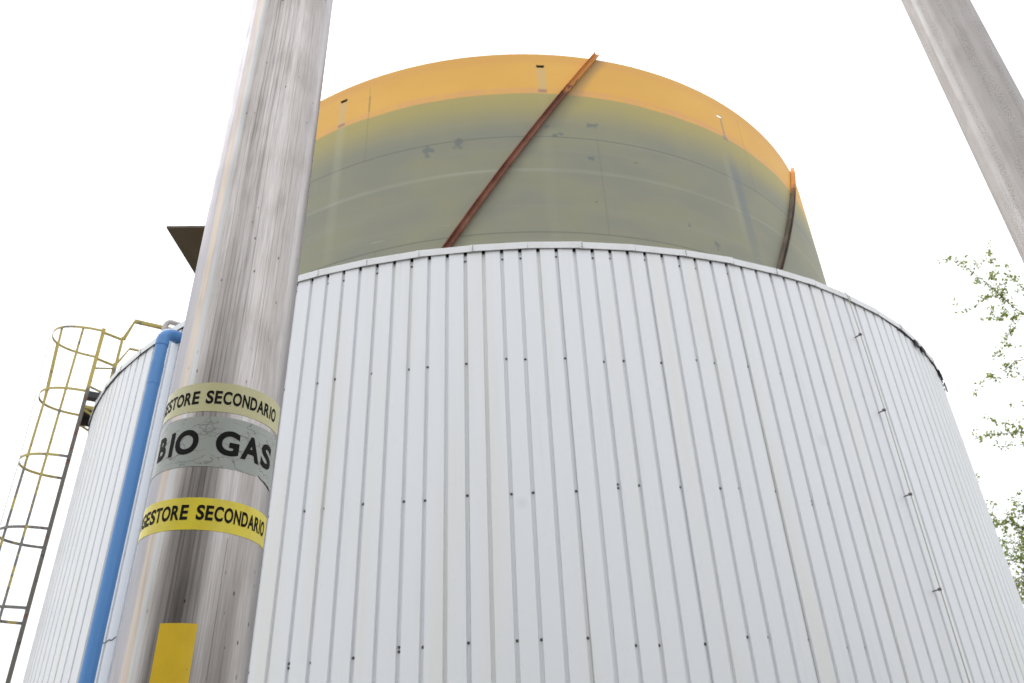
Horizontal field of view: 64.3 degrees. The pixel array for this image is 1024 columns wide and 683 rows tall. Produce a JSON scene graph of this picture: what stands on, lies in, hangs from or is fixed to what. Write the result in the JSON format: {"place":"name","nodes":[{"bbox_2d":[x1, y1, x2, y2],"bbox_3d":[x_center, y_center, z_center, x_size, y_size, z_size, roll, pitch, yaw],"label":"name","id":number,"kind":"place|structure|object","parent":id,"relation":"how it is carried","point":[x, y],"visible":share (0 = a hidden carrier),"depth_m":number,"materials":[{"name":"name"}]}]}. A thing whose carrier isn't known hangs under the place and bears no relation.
{"place":"outdoors","nodes":[
{"label":"outdoors","id":0,"kind":"place"},
{"bbox_2d":[0,0,1023,682],"label":"sky","id":1,"kind":"structure","parent":0,"point":[114,114],"materials":[{"name":"white"}]},
{"label":"ground","id":2,"kind":"structure","parent":0,"visible":0},
{"bbox_2d":[109,0,332,682],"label":"steel pipe","id":3,"kind":"object","parent":2,"relation":"on","point":[189,613],"visible":1,"depth_m":1.97,"materials":[{"name":"silver metal"}]},
{"bbox_2d":[901,0,1023,262],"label":"steel pipe","id":4,"kind":"object","parent":2,"relation":"on","point":[983,95],"visible":1,"depth_m":3.73,"materials":[{"name":"silver metal"}]},
{"bbox_2d":[935,239,1023,605],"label":"tree","id":5,"kind":"object","parent":2,"relation":"on","point":[1001,294],"visible":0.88,"depth_m":19.62,"materials":[{"name":"green plant"}]},
{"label":"foundation slab","id":6,"kind":"structure","parent":2,"relation":"on","visible":0},
{"bbox_2d":[22,242,1023,682],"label":"storage tank","id":7,"kind":"object","parent":6,"relation":"on","point":[554,462],"visible":0.9,"depth_m":9.94,"materials":[{"name":"grey metal"}]},
{"bbox_2d":[0,319,171,682],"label":"caged ladder","id":8,"kind":"object","parent":7,"relation":"attached to","point":[84,414],"visible":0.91,"depth_m":14.07,"materials":[{"name":"metal"}]},
{"bbox_2d":[0,336,50,524],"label":"bar","id":9,"kind":"object","parent":8,"relation":"hanging from","point":[26,432],"visible":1,"depth_m":14.13,"materials":[{"name":"yellow metal"}]},
{"bbox_2d":[78,329,181,682],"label":"blue pipe","id":10,"kind":"object","parent":7,"relation":"attached to","point":[99,622],"visible":0.96,"depth_m":10.67,"materials":[{"name":"plastic"}]},
{"bbox_2d":[161,320,180,330],"bbox_3d":[-5.333,-0.107,13.019,0.522,0.509,0.101,9,-34,-17],"label":"vent pipe","id":11,"kind":"object","parent":7,"relation":"attached to","point":[167,323],"visible":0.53,"depth_m":13.04,"materials":[{"name":"silver metal"}]},
{"bbox_2d":[166,51,826,284],"bbox_3d":[-0.063,1.434,20.183,15.787,7.004,15.460,-3,-32,0],"label":"gas bell","id":12,"kind":"object","parent":7,"relation":"on","point":[488,149],"visible":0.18,"depth_m":14.61,"materials":[{"name":"paint"}]},
{"bbox_2d":[835,276,969,682],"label":"lightning conductor","id":13,"kind":"object","parent":7,"relation":"attached to","point":[910,493],"visible":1,"depth_m":10.70,"materials":[{"name":"silver metal"}]}
]}

